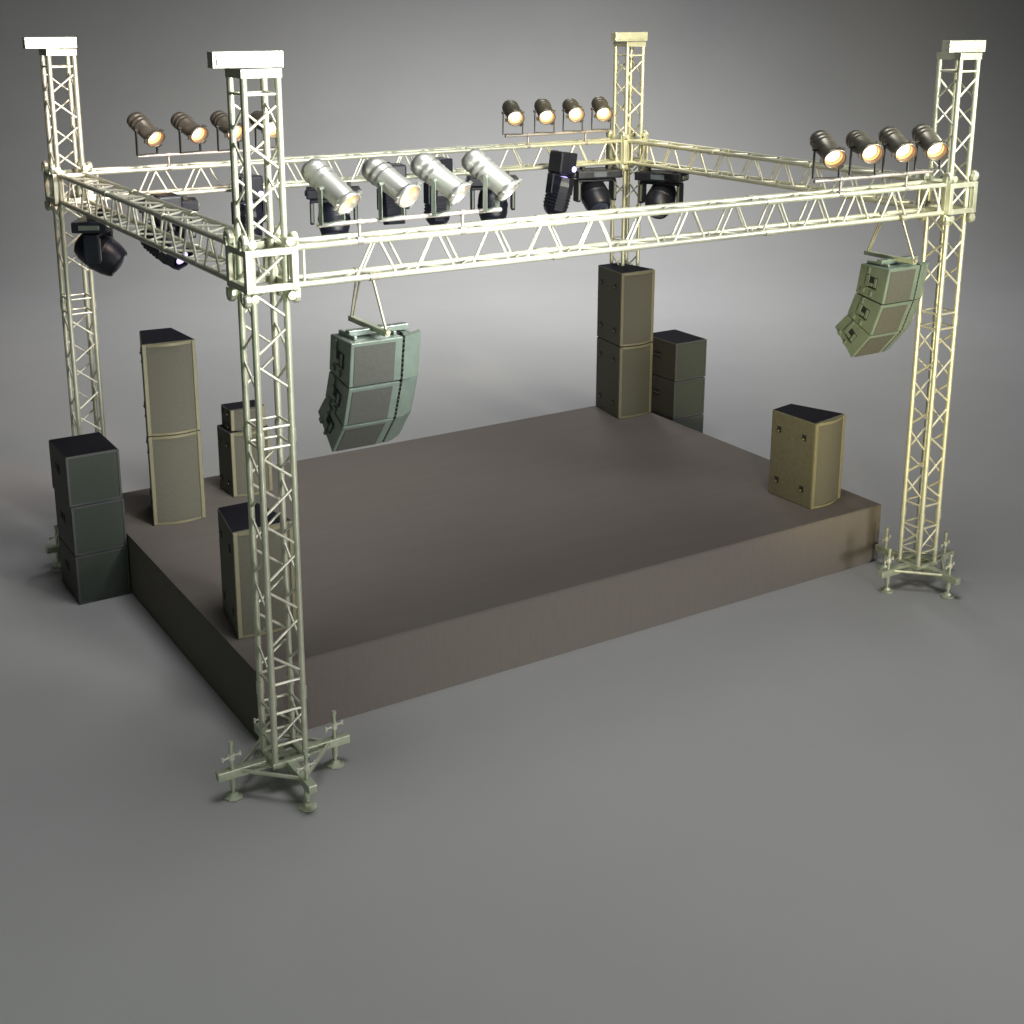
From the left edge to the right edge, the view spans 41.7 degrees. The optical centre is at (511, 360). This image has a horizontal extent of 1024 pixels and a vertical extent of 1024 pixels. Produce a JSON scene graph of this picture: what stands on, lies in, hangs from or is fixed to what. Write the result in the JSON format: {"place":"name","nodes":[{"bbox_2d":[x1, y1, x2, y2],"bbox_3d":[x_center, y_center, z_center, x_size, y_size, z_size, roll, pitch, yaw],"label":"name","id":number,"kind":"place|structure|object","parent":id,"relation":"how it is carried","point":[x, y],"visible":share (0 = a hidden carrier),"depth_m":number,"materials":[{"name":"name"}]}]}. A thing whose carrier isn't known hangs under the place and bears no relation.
{"place":"outdoors","nodes":[
{"label":"outdoors","id":0,"kind":"place"},
{"bbox_2d":[0,0,1023,1023],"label":"floor","id":1,"kind":"structure","parent":0,"point":[801,804],"depth_m":14.13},
{"bbox_2d":[22,37,105,568],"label":"truss tower","id":2,"kind":"structure","parent":1,"relation":"on","point":[61,46],"depth_m":15.42,"materials":[{"name":"metal"}]},
{"bbox_2d":[41,161,93,213],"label":"sleeve block","id":3,"kind":"structure","parent":2,"relation":"attached to","point":[50,170],"depth_m":15.16,"materials":[{"name":"metal"}]},
{"bbox_2d":[91,137,621,201],"bbox_3d":[-1.693,-2.513,17.334,7.487,0.364,0.340,-9,17,-31],"label":"box truss","id":4,"kind":"object","parent":2,"relation":"attached to","point":[220,188],"visible":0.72,"depth_m":17.04,"materials":[{"name":"metal"}]},
{"bbox_2d":[137,195,199,237],"bbox_3d":[-4.069,-1.619,15.945,0.718,0.734,0.554,-4,15,-17],"label":"moving wash light","id":5,"kind":"object","parent":4,"relation":"hanging from","point":[191,203],"visible":0.21,"depth_m":15.81,"materials":[{"name":"black plastic"}]},
{"bbox_2d":[137,148,274,170],"bbox_3d":[-3.602,-2.393,15.956,1.700,0.210,0.068,-9,17,-31],"label":"lamp bar","id":6,"kind":"object","parent":4,"relation":"on","point":[168,156],"visible":0.5,"depth_m":15.74,"materials":[{"name":"metal"}]},
{"bbox_2d":[127,112,164,155],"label":"spotlight","id":7,"kind":"object","parent":6,"relation":"on","point":[146,129],"visible":1,"depth_m":15.43,"materials":[{"name":"black metal"}]},
{"bbox_2d":[170,112,208,153],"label":"spotlight","id":8,"kind":"object","parent":6,"relation":"on","point":[190,128],"visible":1,"depth_m":15.70,"materials":[{"name":"black metal"}]},
{"bbox_2d":[210,110,241,150],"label":"spotlight","id":9,"kind":"object","parent":6,"relation":"on","point":[219,120],"visible":0.72,"depth_m":15.95,"materials":[{"name":"black metal"}]},
{"bbox_2d":[249,111,276,148],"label":"spotlight","id":10,"kind":"object","parent":6,"relation":"on","point":[256,115],"visible":0.34,"depth_m":16.20,"materials":[{"name":"black metal"}]},
{"bbox_2d":[231,173,265,235],"bbox_3d":[-3.155,-1.784,16.087,0.392,0.894,0.388,-1,15,-6],"label":"moving profile light","id":11,"kind":"object","parent":4,"relation":"hanging from","point":[259,212],"visible":0.33,"depth_m":15.95,"materials":[{"name":"black plastic"}]},
{"bbox_2d":[305,182,361,234],"bbox_3d":[-2.260,-1.898,17.053,0.718,0.749,0.496,-2,15,-8],"label":"moving wash light","id":12,"kind":"object","parent":4,"relation":"hanging from","point":[330,214],"visible":0.39,"depth_m":16.91,"materials":[{"name":"black plastic"}]},
{"bbox_2d":[377,162,409,224],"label":"moving profile light","id":13,"kind":"object","parent":4,"relation":"hanging from","point":[391,207],"visible":0.34,"depth_m":16.95,"materials":[{"name":"black plastic"}]},
{"bbox_2d":[423,157,452,224],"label":"moving profile light","id":14,"kind":"object","parent":4,"relation":"hanging from","point":[440,197],"visible":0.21,"depth_m":17.30,"materials":[{"name":"black plastic"}]},
{"bbox_2d":[466,170,518,220],"bbox_3d":[-0.264,-2.212,18.270,0.718,0.749,0.496,-1,15,-6],"label":"moving wash light","id":15,"kind":"object","parent":4,"relation":"hanging from","point":[476,184],"visible":0.48,"depth_m":18.15,"materials":[{"name":"black plastic"}]},
{"bbox_2d":[505,130,607,148],"bbox_3d":[0.629,-3.058,18.535,1.700,0.210,0.068,-9,17,-31],"label":"lamp bar","id":16,"kind":"object","parent":4,"relation":"on","point":[528,135],"visible":1,"depth_m":18.48,"materials":[{"name":"metal"}]},
{"bbox_2d":[501,100,524,134],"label":"spotlight","id":17,"kind":"object","parent":16,"relation":"on","point":[513,112],"visible":1,"depth_m":17.97,"materials":[{"name":"black metal"}]},
{"bbox_2d":[533,98,555,132],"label":"spotlight","id":18,"kind":"object","parent":16,"relation":"on","point":[544,111],"visible":1,"depth_m":18.23,"materials":[{"name":"black metal"}]},
{"bbox_2d":[562,98,584,131],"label":"spotlight","id":19,"kind":"object","parent":16,"relation":"on","point":[572,109],"visible":1,"depth_m":18.46,"materials":[{"name":"black metal"}]},
{"bbox_2d":[591,96,612,129],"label":"spotlight","id":20,"kind":"object","parent":16,"relation":"on","point":[601,108],"visible":1,"depth_m":18.72,"materials":[{"name":"black metal"}]},
{"bbox_2d":[543,150,576,213],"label":"moving profile light","id":21,"kind":"object","parent":4,"relation":"hanging from","point":[560,178],"visible":0.96,"depth_m":18.26,"materials":[{"name":"black plastic"}]},
{"bbox_2d":[573,165,621,210],"bbox_3d":[1.187,-2.444,19.149,0.718,0.737,0.551,-5,16,-20],"label":"moving wash light","id":22,"kind":"object","parent":4,"relation":"hanging from","point":[591,191],"visible":0.89,"depth_m":19.01,"materials":[{"name":"black plastic"}]},
{"bbox_2d":[59,536,130,604],"bbox_3d":[-4.822,2.353,15.513,0.635,0.580,0.761,-9,17,-31],"label":"subwoofer","id":23,"kind":"object","parent":1,"relation":"on","point":[95,576],"visible":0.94,"depth_m":15.22,"materials":[{"name":"plastic"}]},
{"bbox_2d":[54,489,126,556],"bbox_3d":[-4.820,1.787,15.365,0.635,0.580,0.761,-9,17,-31],"label":"subwoofer","id":24,"kind":"object","parent":23,"relation":"on","point":[91,528],"visible":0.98,"depth_m":15.07,"materials":[{"name":"black plastic"}]},
{"bbox_2d":[49,432,121,506],"bbox_3d":[-4.832,1.223,15.209,0.635,0.580,0.761,-9,17,-31],"label":"subwoofer","id":25,"kind":"object","parent":24,"relation":"on","point":[85,469],"visible":1,"depth_m":14.95,"materials":[{"name":"black"}]},
{"bbox_2d":[207,50,349,811],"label":"truss tower","id":26,"kind":"structure","parent":1,"relation":"on","point":[243,67],"depth_m":10.92,"materials":[{"name":"metal"}]},
{"bbox_2d":[223,225,300,308],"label":"sleeve block","id":27,"kind":"structure","parent":26,"relation":"attached to","point":[241,248],"depth_m":10.44,"materials":[{"name":"metal"}]},
{"bbox_2d":[58,172,268,282],"bbox_3d":[-3.505,-1.363,12.921,0.340,0.364,5.351,-9,17,-31],"label":"box truss","id":28,"kind":"object","parent":27,"relation":"attached to","point":[86,185],"visible":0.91,"depth_m":12.68,"materials":[{"name":"metal"}]},
{"bbox_2d":[71,209,126,275],"bbox_3d":[-4.478,-1.275,14.604,0.558,0.725,0.718,0,15,-2],"label":"moving wash light","id":29,"kind":"object","parent":28,"relation":"hanging from","point":[98,248],"visible":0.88,"depth_m":14.45,"materials":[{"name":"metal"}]},
{"bbox_2d":[140,192,192,269],"bbox_3d":[-3.568,-1.329,13.812,0.598,0.786,0.405,7,16,26],"label":"moving profile light","id":30,"kind":"object","parent":28,"relation":"hanging from","point":[168,259],"visible":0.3,"depth_m":13.69,"materials":[{"name":"black plastic"}]},
{"bbox_2d":[280,179,946,287],"bbox_3d":[1.391,-1.268,12.595,7.487,0.364,0.340,-9,17,-31],"label":"box truss","id":31,"kind":"object","parent":27,"relation":"attached to","point":[430,232],"visible":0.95,"depth_m":12.23,"materials":[{"name":"metal"}]},
{"bbox_2d":[318,267,420,451],"bbox_3d":[-1.190,-0.002,11.325,0.692,1.586,0.816,-9,17,-31],"label":"line array","id":32,"kind":"object","parent":31,"relation":"hanging from","point":[371,385],"visible":1,"depth_m":11.19,"materials":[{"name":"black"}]},
{"bbox_2d":[316,207,501,244],"bbox_3d":[-0.814,-1.101,11.036,1.700,0.210,0.068,-9,17,-31],"label":"lamp bar","id":33,"kind":"object","parent":31,"relation":"on","point":[361,221],"visible":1,"depth_m":10.98,"materials":[{"name":"metal"}]},
{"bbox_2d":[301,158,362,226],"bbox_3d":[-1.423,-1.320,10.582,0.534,0.528,0.308,9,17,31],"label":"spotlight","id":34,"kind":"object","parent":33,"relation":"on","point":[330,185],"visible":1,"depth_m":10.50,"materials":[{"name":"silver metal"}]},
{"bbox_2d":[361,157,421,220],"bbox_3d":[-0.979,-1.382,10.862,0.547,0.507,0.308,11,18,35],"label":"spotlight","id":35,"kind":"object","parent":33,"relation":"on","point":[381,175],"visible":1,"depth_m":10.79,"materials":[{"name":"silver metal"}]},
{"bbox_2d":[410,153,472,216],"bbox_3d":[-0.587,-1.450,11.094,0.538,0.523,0.308,6,16,23],"label":"spotlight","id":36,"kind":"object","parent":33,"relation":"on","point":[433,172],"visible":1,"depth_m":11.00,"materials":[{"name":"silver metal"}]},
{"bbox_2d":[461,149,521,211],"bbox_3d":[-0.174,-1.517,11.342,0.530,0.531,0.308,6,16,20],"label":"spotlight","id":37,"kind":"object","parent":33,"relation":"on","point":[489,173],"visible":1,"depth_m":11.25,"materials":[{"name":"silver metal"}]},
{"bbox_2d":[813,170,932,197],"bbox_3d":[3.722,-1.815,13.801,1.700,0.210,0.068,-9,17,-31],"label":"lamp bar","id":38,"kind":"object","parent":31,"relation":"on","point":[842,179],"visible":1,"depth_m":13.73,"materials":[{"name":"metal"}]},
{"bbox_2d":[810,130,846,179],"bbox_3d":[3.133,-2.034,13.372,0.308,0.488,0.549,-2,15,-9],"label":"spotlight","id":39,"kind":"object","parent":38,"relation":"on","point":[828,150],"visible":1,"depth_m":13.26,"materials":[{"name":"black metal"}]},
{"bbox_2d":[845,130,883,175],"bbox_3d":[3.563,-2.092,13.644,0.308,0.464,0.543,-2,15,-9],"label":"spotlight","id":40,"kind":"object","parent":38,"relation":"on","point":[864,147],"visible":1,"depth_m":13.51,"materials":[{"name":"black metal"}]},
{"bbox_2d":[878,126,916,173],"bbox_3d":[3.968,-2.163,13.884,0.308,0.481,0.548,-2,15,-10],"label":"spotlight","id":41,"kind":"object","parent":38,"relation":"on","point":[898,145],"visible":1,"depth_m":13.77,"materials":[{"name":"black metal"}]},
{"bbox_2d":[911,124,948,170],"bbox_3d":[4.380,-2.231,14.131,0.308,0.490,0.549,-2,15,-7],"label":"spotlight","id":42,"kind":"object","parent":38,"relation":"on","point":[929,142],"visible":1,"depth_m":14.02,"materials":[{"name":"black metal"}]},
{"bbox_2d":[835,211,928,356],"bbox_3d":[4.040,-0.815,14.478,0.692,1.586,0.816,-9,17,-31],"label":"line array","id":43,"kind":"object","parent":31,"relation":"hanging from","point":[878,318],"visible":0.98,"depth_m":14.33,"materials":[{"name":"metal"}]},
{"bbox_2d":[122,406,880,740],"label":"stage platform","id":44,"kind":"structure","parent":1,"relation":"on","point":[430,564],"depth_m":15.07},
{"bbox_2d":[145,420,205,525],"bbox_3d":[-4.005,1.279,15.780,0.600,1.075,0.768,-7,16,-25],"label":"loudspeaker","id":45,"kind":"object","parent":44,"relation":"on","point":[176,477],"visible":0.98,"depth_m":15.47,"materials":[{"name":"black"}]},
{"bbox_2d":[139,328,200,436],"bbox_3d":[-4.003,0.235,15.507,0.600,1.075,0.768,-7,16,-25],"label":"loudspeaker","id":46,"kind":"object","parent":45,"relation":"on","point":[170,380],"visible":1,"depth_m":15.21,"materials":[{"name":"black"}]},
{"bbox_2d":[217,424,272,496],"bbox_3d":[-3.271,1.204,16.582,0.600,0.818,0.468,-8,17,-28],"label":"loudspeaker","id":47,"kind":"object","parent":44,"relation":"on","point":[232,461],"visible":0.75,"depth_m":16.41,"materials":[{"name":"black"}]},
{"bbox_2d":[221,400,265,430],"bbox_3d":[-3.274,0.674,16.465,0.507,0.265,0.368,-8,17,-28],"label":"loudspeaker","id":48,"kind":"object","parent":47,"relation":"on","point":[232,416],"visible":0.72,"depth_m":16.32,"materials":[{"name":"black"}]},
{"bbox_2d":[217,502,296,638],"bbox_3d":[-2.512,2.007,13.005,0.600,1.075,0.768,-9,17,-31],"label":"loudspeaker","id":49,"kind":"object","parent":44,"relation":"on","point":[234,541],"visible":0.57,"depth_m":12.73,"materials":[{"name":"black"}]},
{"bbox_2d":[596,337,652,418],"bbox_3d":[1.623,0.219,19.881,0.600,1.075,0.768,-9,17,-32],"label":"loudspeaker","id":50,"kind":"object","parent":44,"relation":"on","point":[623,381],"visible":0.99,"depth_m":19.63,"materials":[{"name":"black"}]},
{"bbox_2d":[597,263,654,346],"bbox_3d":[1.625,-0.829,19.607,0.600,1.075,0.768,-9,17,-32],"label":"loudspeaker","id":51,"kind":"object","parent":50,"relation":"on","point":[625,313],"visible":1,"depth_m":19.36,"materials":[{"name":"black"}]},
{"bbox_2d":[768,404,845,509],"bbox_3d":[3.565,1.149,16.336,0.600,1.075,0.768,-13,20,-41],"label":"loudspeaker","id":52,"kind":"object","parent":44,"relation":"on","point":[806,455],"visible":1,"depth_m":16.13,"materials":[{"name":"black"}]},
{"bbox_2d":[610,32,647,265],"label":"truss tower","id":53,"kind":"structure","parent":1,"relation":"on","point":[629,41],"depth_m":19.23,"materials":[{"name":"metal"}]},
{"bbox_2d":[606,129,648,171],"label":"sleeve block","id":54,"kind":"structure","parent":53,"relation":"attached to","point":[623,136],"depth_m":19.19,"materials":[{"name":"metal"}]},
{"bbox_2d":[651,411,703,432],"bbox_3d":[2.454,1.048,20.564,0.635,0.580,0.761,-9,17,-31],"label":"subwoofer","id":55,"kind":"object","parent":1,"relation":"on","point":[695,422],"visible":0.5,"depth_m":20.26,"materials":[{"name":"black"}]},
{"bbox_2d":[651,374,704,419],"bbox_3d":[2.456,0.482,20.417,0.635,0.580,0.761,-9,17,-31],"label":"subwoofer","id":56,"kind":"object","parent":55,"relation":"on","point":[671,399],"visible":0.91,"depth_m":20.13,"materials":[{"name":"black"}]},
{"bbox_2d":[652,329,706,381],"bbox_3d":[2.462,-0.085,20.272,0.635,0.580,0.761,-9,17,-31],"label":"subwoofer","id":57,"kind":"object","parent":56,"relation":"on","point":[678,355],"visible":0.99,"depth_m":20.01,"materials":[{"name":"black"}]},
{"bbox_2d":[875,40,985,598],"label":"truss tower","id":58,"kind":"structure","parent":1,"relation":"on","point":[958,52],"depth_m":15.06,"materials":[{"name":"metal"}]},
{"bbox_2d":[917,169,978,225],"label":"sleeve block","id":59,"kind":"structure","parent":58,"relation":"attached to","point":[948,178],"depth_m":14.50,"materials":[{"name":"metal"}]},
{"bbox_2d":[627,138,942,208],"bbox_3d":[3.203,-2.418,17.009,0.340,0.364,5.351,-9,17,-31],"label":"box truss","id":60,"kind":"object","parent":59,"relation":"attached to","point":[731,175],"visible":0.83,"depth_m":17.10,"materials":[{"name":"metal"}]},
{"bbox_2d":[635,166,688,218],"bbox_3d":[2.089,-2.361,18.837,0.718,0.737,0.551,7,16,25],"label":"moving wash light","id":61,"kind":"object","parent":60,"relation":"hanging from","point":[664,183],"visible":0.77,"depth_m":18.70,"materials":[{"name":"black plastic"}]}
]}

